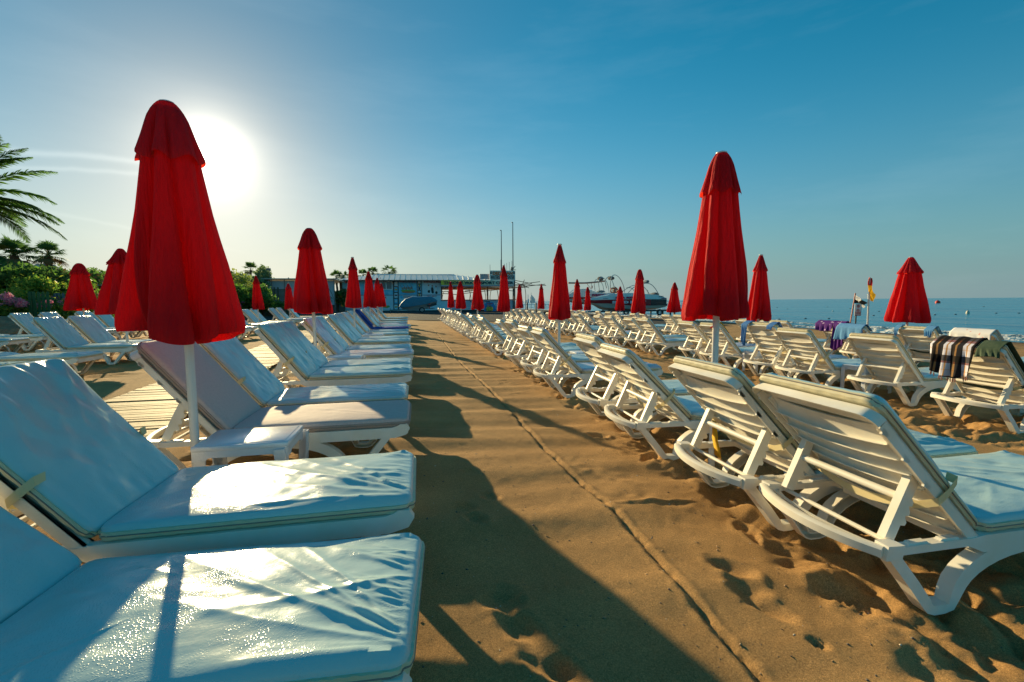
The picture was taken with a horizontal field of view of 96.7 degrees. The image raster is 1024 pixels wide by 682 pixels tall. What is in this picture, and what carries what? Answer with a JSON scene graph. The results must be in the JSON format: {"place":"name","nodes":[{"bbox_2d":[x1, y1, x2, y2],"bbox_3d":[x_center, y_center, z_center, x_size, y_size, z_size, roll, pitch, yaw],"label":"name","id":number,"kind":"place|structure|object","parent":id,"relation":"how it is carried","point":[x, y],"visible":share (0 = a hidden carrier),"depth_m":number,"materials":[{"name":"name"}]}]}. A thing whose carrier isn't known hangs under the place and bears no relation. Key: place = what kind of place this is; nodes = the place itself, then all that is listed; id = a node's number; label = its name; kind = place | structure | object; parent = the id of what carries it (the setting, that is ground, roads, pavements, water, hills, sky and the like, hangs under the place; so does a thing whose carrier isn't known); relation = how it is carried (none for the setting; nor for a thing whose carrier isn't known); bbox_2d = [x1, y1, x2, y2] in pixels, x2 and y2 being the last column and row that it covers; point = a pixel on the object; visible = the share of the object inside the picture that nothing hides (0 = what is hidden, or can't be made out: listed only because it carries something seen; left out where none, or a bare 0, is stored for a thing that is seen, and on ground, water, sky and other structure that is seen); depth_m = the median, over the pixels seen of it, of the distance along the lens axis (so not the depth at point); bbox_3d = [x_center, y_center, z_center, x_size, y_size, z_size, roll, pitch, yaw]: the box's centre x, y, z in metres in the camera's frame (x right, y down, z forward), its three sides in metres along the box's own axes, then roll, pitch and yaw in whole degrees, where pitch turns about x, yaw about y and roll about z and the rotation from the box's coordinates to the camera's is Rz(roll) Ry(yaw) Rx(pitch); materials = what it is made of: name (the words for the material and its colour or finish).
{"place":"outdoors","nodes":[
{"label":"outdoors","id":0,"kind":"place"},
{"bbox_2d":[245,309,732,325],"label":"gravel yard","id":1,"kind":"structure","parent":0,"point":[491,316],"depth_m":44.58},
{"bbox_2d":[258,268,345,311],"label":"long shed","id":2,"kind":"structure","parent":1,"relation":"on","point":[280,283],"depth_m":54.02,"materials":[{"name":"blue"}]},
{"bbox_2d":[390,303,434,312],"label":"boat trailer","id":3,"kind":"object","parent":1,"relation":"on","point":[423,308],"visible":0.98,"depth_m":50.36,"materials":[{"name":"grey metal"}]},
{"bbox_2d":[399,296,437,310],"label":"jet ski","id":4,"kind":"object","parent":3,"relation":"on","point":[412,303],"visible":1,"depth_m":50.37,"materials":[{"name":"blue"}]},
{"bbox_2d":[339,274,515,310],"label":"water sport kiosk","id":5,"kind":"object","parent":1,"relation":"on","point":[398,289],"visible":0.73,"depth_m":64.22,"materials":[{"name":"grey metal"}]},
{"bbox_2d":[441,280,514,285],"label":"water sport signboard","id":6,"kind":"object","parent":5,"relation":"attached to","point":[471,282],"visible":0.69,"depth_m":64.41,"materials":[{"name":"white"}]},
{"bbox_2d":[480,264,514,308],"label":"signboard","id":7,"kind":"object","parent":1,"relation":"on","point":[494,275],"visible":0.73,"depth_m":65.04,"materials":[{"name":"white"}]},
{"bbox_2d":[568,276,614,303],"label":"white speedboat","id":8,"kind":"object","parent":1,"relation":"on","point":[599,292],"visible":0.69,"depth_m":48.57,"materials":[{"name":"white plastic"}]},
{"bbox_2d":[588,309,664,314],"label":"speedboat trailer","id":9,"kind":"object","parent":1,"relation":"on","point":[628,311],"visible":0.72,"depth_m":44.37,"materials":[{"name":"black metal"}]},
{"bbox_2d":[584,275,667,309],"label":"speedboat","id":10,"kind":"object","parent":9,"relation":"on","point":[654,300],"visible":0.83,"depth_m":43.99,"materials":[{"name":"white plastic"}]},
{"bbox_2d":[0,313,1023,681],"bbox_3d":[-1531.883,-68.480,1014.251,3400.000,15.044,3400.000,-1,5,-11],"label":"sand","id":11,"kind":"structure","parent":0,"point":[572,557],"depth_m":2.33,"materials":[{"name":"brown sand"}]},
{"bbox_2d":[0,292,29,315],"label":"oleander shrub","id":12,"kind":"object","parent":11,"relation":"on","point":[7,297],"visible":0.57,"depth_m":15.98,"materials":[{"name":"pink plant"}]},
{"bbox_2d":[0,337,30,352],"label":"sun lounger","id":13,"kind":"object","parent":11,"relation":"on","point":[20,341],"visible":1,"depth_m":11.07,"materials":[{"name":"white plastic"}]},
{"bbox_2d":[0,233,41,265],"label":"fan palm","id":14,"kind":"object","parent":11,"relation":"on","point":[6,243],"visible":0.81,"depth_m":22.21,"materials":[{"name":"green plant"}]},
{"bbox_2d":[0,316,44,343],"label":"sun lounger","id":15,"kind":"object","parent":11,"relation":"on","point":[8,325],"visible":0.12,"depth_m":13.91,"materials":[{"name":"plastic"}]},
{"bbox_2d":[0,334,53,350],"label":"sun lounger","id":16,"kind":"object","parent":11,"relation":"on","point":[36,338],"visible":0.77,"depth_m":12.04,"materials":[{"name":"white plastic"}]},
{"bbox_2d":[0,284,55,316],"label":"leafy bush","id":17,"kind":"object","parent":11,"relation":"on","point":[20,293],"visible":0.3,"depth_m":16.83,"materials":[{"name":"green plant"}]},
{"bbox_2d":[0,137,66,243],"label":"date palm","id":18,"kind":"object","parent":11,"relation":"on","point":[7,213],"visible":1,"depth_m":15.45,"materials":[{"name":"green plant"}]},
{"bbox_2d":[0,260,67,300],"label":"leafy tree","id":19,"kind":"object","parent":11,"relation":"on","point":[10,271],"visible":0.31,"depth_m":19.02,"materials":[{"name":"green plant"}]},
{"bbox_2d":[0,294,75,318],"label":"oleander shrub","id":20,"kind":"object","parent":11,"relation":"on","point":[66,314],"visible":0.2,"depth_m":17.37,"materials":[{"name":"green plant"}]},
{"bbox_2d":[27,291,55,316],"bbox_3d":[-17.070,-0.873,16.606,0.787,1.859,0.150,-1,5,-11],"label":"picket fence","id":21,"kind":"object","parent":11,"relation":"on","point":[32,299],"visible":0.73,"depth_m":16.48,"materials":[{"name":"green paint"}]},
{"bbox_2d":[8,313,80,346],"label":"sun lounger","id":22,"kind":"object","parent":11,"relation":"on","point":[23,322],"visible":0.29,"depth_m":12.97,"materials":[{"name":"fabric"}]},
{"bbox_2d":[32,240,69,274],"bbox_3d":[-25.564,-3.220,25.317,1.754,4.886,1.888,-4,6,-39],"label":"fan palm","id":23,"kind":"object","parent":11,"relation":"on","point":[46,259],"visible":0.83,"depth_m":24.97,"materials":[{"name":"green plant"}]},
{"bbox_2d":[0,351,104,373],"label":"sun lounger","id":24,"kind":"object","parent":11,"relation":"on","point":[72,358],"visible":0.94,"depth_m":7.49,"materials":[{"name":"white plastic"}]},
{"bbox_2d":[7,273,98,314],"bbox_3d":[-18.630,-1.427,18.619,3.017,2.640,2.502,-1,5,-11],"label":"leafy bush","id":25,"kind":"object","parent":11,"relation":"on","point":[37,284],"visible":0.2,"depth_m":18.02,"materials":[{"name":"green plant"}]},
{"bbox_2d":[24,265,105,291],"bbox_3d":[-21.640,-1.917,20.858,5.228,3.220,3.516,-3,6,-31],"label":"leafy tree","id":26,"kind":"object","parent":11,"relation":"on","point":[97,276],"visible":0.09,"depth_m":20.92,"materials":[{"name":"green plant"}]},
{"bbox_2d":[63,263,96,341],"bbox_3d":[-12.503,-0.989,13.220,0.780,2.523,0.747,-5,7,-42],"label":"beach umbrella","id":27,"kind":"object","parent":11,"relation":"on","point":[80,295],"visible":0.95,"depth_m":13.00,"materials":[{"name":"red fabric"}]},
{"bbox_2d":[30,316,139,364],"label":"sun lounger","id":28,"kind":"object","parent":11,"relation":"on","point":[61,333],"visible":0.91,"depth_m":9.20,"materials":[{"name":"white plastic"}]},
{"bbox_2d":[65,315,151,356],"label":"sun lounger","id":29,"kind":"object","parent":11,"relation":"on","point":[90,329],"visible":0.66,"depth_m":10.09,"materials":[{"name":"fabric"}]},
{"bbox_2d":[94,248,129,353],"bbox_3d":[-8.477,-0.745,10.014,0.885,2.547,1.031,-1,5,-11],"label":"beach umbrella","id":30,"kind":"object","parent":11,"relation":"on","point":[107,300],"visible":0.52,"depth_m":9.67,"materials":[{"name":"red fabric"}]},
{"bbox_2d":[93,311,148,337],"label":"sun lounger","id":31,"kind":"object","parent":11,"relation":"on","point":[107,320],"visible":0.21,"depth_m":16.40,"materials":[{"name":"fabric"}]},
{"bbox_2d":[114,99,245,466],"bbox_3d":[-1.997,-0.125,2.737,0.595,2.507,0.534,2,5,21],"label":"beach umbrella","id":32,"kind":"object","parent":11,"relation":"on","point":[177,286],"visible":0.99,"depth_m":2.55,"materials":[{"name":"red fabric"}]},
{"bbox_2d":[0,358,416,562],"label":"sun lounger","id":33,"kind":"object","parent":11,"relation":"on","point":[82,463],"visible":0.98,"depth_m":1.90,"materials":[{"name":"fabric"}]},
{"bbox_2d":[0,506,424,681],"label":"sun lounger","id":34,"kind":"object","parent":11,"relation":"on","point":[344,610],"visible":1,"depth_m":1.32,"materials":[{"name":"fabric"}]},
{"bbox_2d":[105,322,335,436],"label":"boardwalk","id":35,"kind":"structure","parent":11,"relation":"on","point":[151,408],"depth_m":5.40,"materials":[{"name":"brown wood"}]},
{"bbox_2d":[231,268,253,293],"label":"leafy tree","id":36,"kind":"object","parent":11,"relation":"on","point":[243,280],"visible":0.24,"depth_m":43.29,"materials":[{"name":"green plant"}]},
{"bbox_2d":[190,425,308,466],"bbox_3d":[-1.610,0.793,2.833,0.570,0.426,0.430,-1,5,-11],"label":"side table","id":37,"kind":"object","parent":11,"relation":"on","point":[218,447],"visible":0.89,"depth_m":2.70,"materials":[{"name":"white plastic"}]},
{"bbox_2d":[232,264,273,288],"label":"leafy tree","id":38,"kind":"object","parent":11,"relation":"on","point":[260,273],"visible":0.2,"depth_m":52.95,"materials":[{"name":"green plant"}]},
{"bbox_2d":[234,282,278,316],"bbox_3d":[-22.145,-3.415,38.170,5.417,3.269,4.686,-1,5,-11],"label":"leafy bush","id":39,"kind":"object","parent":11,"relation":"on","point":[246,297],"visible":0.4,"depth_m":37.33,"materials":[{"name":"green plant"}]},
{"bbox_2d":[252,275,264,322],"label":"beach umbrella","id":40,"kind":"object","parent":11,"relation":"on","point":[257,301],"visible":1,"depth_m":18.51,"materials":[{"name":"red fabric"}]},
{"bbox_2d":[130,340,411,469],"bbox_3d":[-1.688,0.451,3.446,1.799,0.985,0.696,-1,5,-12],"label":"sun lounger","id":41,"kind":"object","parent":11,"relation":"on","point":[225,400],"visible":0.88,"depth_m":3.23,"materials":[{"name":"white plastic"}]},
{"bbox_2d":[199,337,408,407],"bbox_3d":[-1.895,0.382,4.262,1.799,0.985,0.701,-1,5,-12],"label":"sun lounger","id":42,"kind":"object","parent":11,"relation":"on","point":[248,372],"visible":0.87,"depth_m":4.09,"materials":[{"name":"fabric"}]},
{"bbox_2d":[293,228,332,347],"bbox_3d":[-3.048,-0.465,6.932,0.566,2.471,0.604,-2,5,-11],"label":"beach umbrella","id":43,"kind":"object","parent":11,"relation":"on","point":[311,294],"visible":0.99,"depth_m":6.76,"materials":[{"name":"red fabric"}]},
{"bbox_2d":[254,322,412,387],"bbox_3d":[-2.163,0.256,5.683,1.799,0.993,0.701,-1,5,-12],"label":"sun lounger","id":44,"kind":"object","parent":11,"relation":"on","point":[295,358],"visible":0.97,"depth_m":5.43,"materials":[{"name":"fabric"}]},
{"bbox_2d":[277,321,411,387],"bbox_3d":[-2.324,0.202,6.375,1.799,0.985,0.696,-2,5,-12],"label":"sun lounger","id":45,"kind":"object","parent":11,"relation":"on","point":[316,355],"visible":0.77,"depth_m":6.25,"materials":[{"name":"white plastic"}]},
{"bbox_2d":[326,354,365,360],"bbox_3d":[-2.577,0.434,7.040,0.570,0.426,0.430,-1,5,-11],"label":"side table","id":46,"kind":"object","parent":11,"relation":"on","point":[344,357],"visible":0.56,"depth_m":6.88,"materials":[{"name":"white plastic"}]},
{"bbox_2d":[345,257,361,328],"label":"beach umbrella","id":47,"kind":"object","parent":11,"relation":"on","point":[353,297],"visible":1,"depth_m":11.55,"materials":[{"name":"red fabric"}]},
{"bbox_2d":[301,317,413,359],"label":"sun lounger","id":48,"kind":"object","parent":11,"relation":"on","point":[328,343],"visible":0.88,"depth_m":7.56,"materials":[{"name":"fabric"}]},
{"bbox_2d":[315,316,411,354],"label":"sun lounger","id":49,"kind":"object","parent":11,"relation":"on","point":[339,340],"visible":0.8,"depth_m":8.46,"materials":[{"name":"white plastic"}]},
{"bbox_2d":[325,314,410,345],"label":"sun lounger","id":50,"kind":"object","parent":11,"relation":"on","point":[343,329],"visible":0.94,"depth_m":9.96,"materials":[{"name":"white plastic"}]},
{"bbox_2d":[363,271,376,316],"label":"beach umbrella","id":51,"kind":"object","parent":11,"relation":"on","point":[369,300],"visible":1,"depth_m":16.38,"materials":[{"name":"red fabric"}]},
{"bbox_2d":[335,313,411,340],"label":"sun lounger","id":52,"kind":"object","parent":11,"relation":"on","point":[343,319],"visible":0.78,"depth_m":10.83,"materials":[{"name":"white plastic"}]},
{"bbox_2d":[341,312,408,344],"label":"sun lounger","id":53,"kind":"object","parent":11,"relation":"on","point":[348,317],"visible":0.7,"depth_m":12.32,"materials":[{"name":"fabric"}]},
{"bbox_2d":[348,311,408,332],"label":"sun lounger","id":54,"kind":"object","parent":11,"relation":"on","point":[362,325],"visible":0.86,"depth_m":13.48,"materials":[{"name":"fabric"}]},
{"bbox_2d":[355,310,408,329],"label":"sun lounger","id":55,"kind":"object","parent":11,"relation":"on","point":[363,319],"visible":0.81,"depth_m":15.22,"materials":[{"name":"blue fabric"}]},
{"bbox_2d":[455,281,465,311],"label":"beach umbrella","id":56,"kind":"object","parent":11,"relation":"on","point":[460,301],"visible":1,"depth_m":23.67,"materials":[{"name":"red fabric"}]},
{"bbox_2d":[471,274,483,315],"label":"beach umbrella","id":57,"kind":"object","parent":11,"relation":"on","point":[477,301],"visible":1,"depth_m":17.85,"materials":[{"name":"red fabric"}]},
{"bbox_2d":[468,315,505,347],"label":"sun lounger","id":58,"kind":"object","parent":11,"relation":"on","point":[477,323],"visible":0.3,"depth_m":13.03,"materials":[{"name":"white plastic"}]},
{"bbox_2d":[477,317,514,354],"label":"sun lounger","id":59,"kind":"object","parent":11,"relation":"on","point":[492,330],"visible":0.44,"depth_m":11.19,"materials":[{"name":"white plastic"}]},
{"bbox_2d":[497,265,509,333],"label":"beach umbrella","id":60,"kind":"object","parent":11,"relation":"on","point":[503,306],"visible":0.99,"depth_m":12.99,"materials":[{"name":"red fabric"}]},
{"bbox_2d":[495,319,576,364],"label":"sun lounger","id":61,"kind":"object","parent":11,"relation":"on","point":[502,325],"visible":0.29,"depth_m":9.46,"materials":[{"name":"white plastic"}]},
{"bbox_2d":[504,319,581,371],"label":"sun lounger","id":62,"kind":"object","parent":11,"relation":"on","point":[521,340],"visible":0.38,"depth_m":8.69,"materials":[{"name":"white plastic"}]},
{"bbox_2d":[548,244,570,371],"bbox_3d":[0.846,-0.491,8.125,0.401,2.451,0.424,-1,5,-11],"label":"beach umbrella","id":63,"kind":"object","parent":11,"relation":"on","point":[559,307],"visible":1,"depth_m":7.97,"materials":[{"name":"red fabric"}]},
{"bbox_2d":[516,325,605,383],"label":"sun lounger","id":64,"kind":"object","parent":11,"relation":"on","point":[528,336],"visible":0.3,"depth_m":7.39,"materials":[{"name":"white plastic"}]},
{"bbox_2d":[572,279,582,312],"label":"beach umbrella","id":65,"kind":"object","parent":11,"relation":"on","point":[577,304],"visible":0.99,"depth_m":20.05,"materials":[{"name":"red fabric"}]},
{"bbox_2d":[573,313,612,338],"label":"sun lounger","id":66,"kind":"object","parent":11,"relation":"on","point":[584,324],"visible":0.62,"depth_m":16.82,"materials":[{"name":"white plastic"}]},
{"bbox_2d":[530,327,662,397],"bbox_3d":[1.202,0.265,6.600,1.801,0.950,0.702,-1,5,-10],"label":"sun lounger","id":67,"kind":"object","parent":11,"relation":"on","point":[583,371],"visible":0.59,"depth_m":6.25,"materials":[{"name":"white plastic"}]},
{"bbox_2d":[593,315,635,343],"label":"sun lounger","id":68,"kind":"object","parent":11,"relation":"on","point":[603,323],"visible":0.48,"depth_m":15.29,"materials":[{"name":"white plastic"}]},
{"bbox_2d":[573,333,690,430],"bbox_3d":[1.600,0.393,4.997,1.799,0.967,0.696,-1,5,-10],"label":"sun lounger","id":69,"kind":"object","parent":11,"relation":"on","point":[588,345],"visible":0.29,"depth_m":4.82,"materials":[{"name":"white plastic"}]},
{"bbox_2d":[603,315,662,346],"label":"sun lounger","id":70,"kind":"object","parent":11,"relation":"on","point":[617,328],"visible":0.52,"depth_m":14.30,"materials":[{"name":"white plastic"}]},
{"bbox_2d":[631,269,645,317],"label":"beach umbrella","id":71,"kind":"object","parent":11,"relation":"on","point":[638,304],"visible":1,"depth_m":14.36,"materials":[{"name":"red fabric"}]},
{"bbox_2d":[623,317,686,350],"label":"sun lounger","id":72,"kind":"object","parent":11,"relation":"on","point":[633,325],"visible":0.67,"depth_m":13.27,"materials":[{"name":"white plastic"}]},
{"bbox_2d":[597,343,719,459],"bbox_3d":[1.735,0.486,4.128,1.820,0.930,0.702,-1,5,-9],"label":"sun lounger","id":73,"kind":"object","parent":11,"relation":"on","point":[638,375],"visible":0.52,"depth_m":3.79,"materials":[{"name":"white plastic"}]},
{"bbox_2d":[636,318,694,354],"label":"sun lounger","id":74,"kind":"object","parent":11,"relation":"on","point":[651,331],"visible":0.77,"depth_m":12.06,"materials":[{"name":"white plastic"}]},
{"bbox_2d":[661,314,681,334],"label":"sun lounger","id":75,"kind":"object","parent":11,"relation":"on","point":[670,321],"visible":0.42,"depth_m":18.54,"materials":[{"name":"white plastic"}]},
{"bbox_2d":[667,282,680,314],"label":"beach umbrella","id":76,"kind":"object","parent":11,"relation":"on","point":[673,304],"visible":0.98,"depth_m":19.22,"materials":[{"name":"red fabric"}]},
{"bbox_2d":[681,151,749,466],"bbox_3d":[1.551,-0.142,3.504,0.469,2.536,0.489,-5,7,-40],"label":"beach umbrella","id":77,"kind":"object","parent":11,"relation":"on","point":[716,289],"visible":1,"depth_m":3.31,"materials":[{"name":"red fabric"}]},
{"bbox_2d":[677,321,755,361],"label":"sun lounger","id":78,"kind":"object","parent":11,"relation":"on","point":[695,335],"visible":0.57,"depth_m":10.50,"materials":[{"name":"white plastic"}]},
{"bbox_2d":[416,355,1021,681],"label":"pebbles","id":79,"kind":"object","parent":11,"relation":"on","point":[663,570],"visible":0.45,"depth_m":2.17,"materials":[{"name":"brown stone"}]},
{"bbox_2d":[698,322,771,367],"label":"sun lounger","id":80,"kind":"object","parent":11,"relation":"on","point":[728,347],"visible":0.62,"depth_m":9.44,"materials":[{"name":"white plastic"}]},
{"bbox_2d":[746,254,771,345],"bbox_3d":[5.079,-0.533,9.380,0.445,2.477,0.508,-1,5,-11],"label":"beach umbrella","id":81,"kind":"object","parent":11,"relation":"on","point":[759,304],"visible":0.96,"depth_m":9.24,"materials":[{"name":"red fabric"}]},
{"bbox_2d":[743,322,847,377],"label":"sun lounger","id":82,"kind":"object","parent":11,"relation":"on","point":[770,347],"visible":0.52,"depth_m":8.26,"materials":[{"name":"white plastic"}]},
{"bbox_2d":[668,356,977,530],"bbox_3d":[1.997,0.573,2.988,1.801,0.949,0.702,-1,5,-11],"label":"sun lounger","id":83,"kind":"object","parent":11,"relation":"on","point":[748,424],"visible":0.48,"depth_m":2.75,"materials":[{"name":"white plastic"}]},
{"bbox_2d":[775,327,879,386],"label":"sun lounger","id":84,"kind":"object","parent":11,"relation":"on","point":[808,354],"visible":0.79,"depth_m":7.30,"materials":[{"name":"white plastic"}]},
{"bbox_2d":[822,326,855,358],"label":"sun lounger","id":85,"kind":"object","parent":11,"relation":"on","point":[828,334],"visible":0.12,"depth_m":11.57,"materials":[{"name":"white plastic"}]},
{"bbox_2d":[840,363,891,392],"bbox_3d":[5.485,0.577,7.051,0.570,0.426,0.430,-2,5,-14],"label":"side table","id":86,"kind":"object","parent":11,"relation":"on","point":[855,366],"visible":0.4,"depth_m":7.01,"materials":[{"name":"white plastic"}]},
{"bbox_2d":[839,326,918,365],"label":"sun lounger","id":87,"kind":"object","parent":11,"relation":"on","point":[865,329],"visible":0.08,"depth_m":10.68,"materials":[{"name":"white plastic"}]},
{"bbox_2d":[833,323,872,339],"bbox_3d":[7.866,-0.210,10.485,0.335,0.392,0.738,-1,5,-9],"label":"pale blue towel","id":88,"kind":"object","parent":87,"relation":"on","point":[843,330],"visible":0.77,"depth_m":10.53,"materials":[{"name":"blue fabric"}]},
{"bbox_2d":[752,372,1023,614],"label":"sun lounger","id":89,"kind":"object","parent":11,"relation":"on","point":[854,446],"visible":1,"depth_m":1.99,"materials":[{"name":"white plastic"}]},
{"bbox_2d":[846,333,966,405],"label":"sun lounger","id":90,"kind":"object","parent":11,"relation":"on","point":[885,358],"visible":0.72,"depth_m":6.24,"materials":[{"name":"white plastic"}]},
{"bbox_2d":[884,257,930,347],"bbox_3d":[8.754,-0.566,10.075,0.795,2.564,0.808,4,7,43],"label":"beach umbrella","id":91,"kind":"object","parent":11,"relation":"on","point":[908,302],"visible":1,"depth_m":9.86,"materials":[{"name":"red fabric"}]},
{"bbox_2d":[898,326,939,363],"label":"sun lounger","id":92,"kind":"object","parent":11,"relation":"on","point":[916,341],"visible":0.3,"depth_m":9.42,"materials":[{"name":"white plastic"}]},
{"bbox_2d":[930,342,1023,433],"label":"sun lounger","id":93,"kind":"object","parent":11,"relation":"on","point":[999,382],"visible":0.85,"depth_m":4.96,"materials":[{"name":"white plastic"}]},
{"bbox_2d":[929,335,987,381],"bbox_3d":[4.972,0.202,5.088,0.292,0.508,0.445,-1,5,-11],"label":"plaid towel","id":94,"kind":"object","parent":93,"relation":"on","point":[951,357],"visible":0.97,"depth_m":5.07,"materials":[{"name":"fabric"}]},
{"bbox_2d":[974,340,1023,372],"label":"dark green cover","id":95,"kind":"object","parent":93,"relation":"on","point":[988,348],"visible":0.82,"depth_m":4.72,"materials":[{"name":"fabric"}]},
{"bbox_2d":[990,331,1023,361],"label":"sun lounger","id":96,"kind":"object","parent":11,"relation":"on","point":[995,336],"visible":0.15,"depth_m":7.94,"materials":[{"name":"white plastic"}]},
{"bbox_2d":[949,327,1003,339],"bbox_3d":[8.414,-0.117,8.255,0.337,0.229,0.664,-1,5,-9],"label":"towel","id":97,"kind":"object","parent":96,"relation":"on","point":[972,332],"visible":0.66,"depth_m":8.18,"materials":[{"name":"white fabric"}]},
{"bbox_2d":[0,0,1023,300],"label":"sky","id":98,"kind":"structure","parent":0,"point":[862,138],"materials":[{"name":"blue"}]},
{"bbox_2d":[515,297,1023,342],"bbox_3d":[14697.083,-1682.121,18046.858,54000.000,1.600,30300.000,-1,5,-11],"label":"sea","id":99,"kind":"structure","parent":0,"point":[1004,315],"depth_m":64.42,"materials":[{"name":"liquid"}]},
{"bbox_2d":[526,308,1023,340],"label":"breaking wave","id":100,"kind":"object","parent":99,"relation":"on","point":[1005,337],"visible":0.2,"depth_m":26.93,"materials":[{"name":"white liquid"}]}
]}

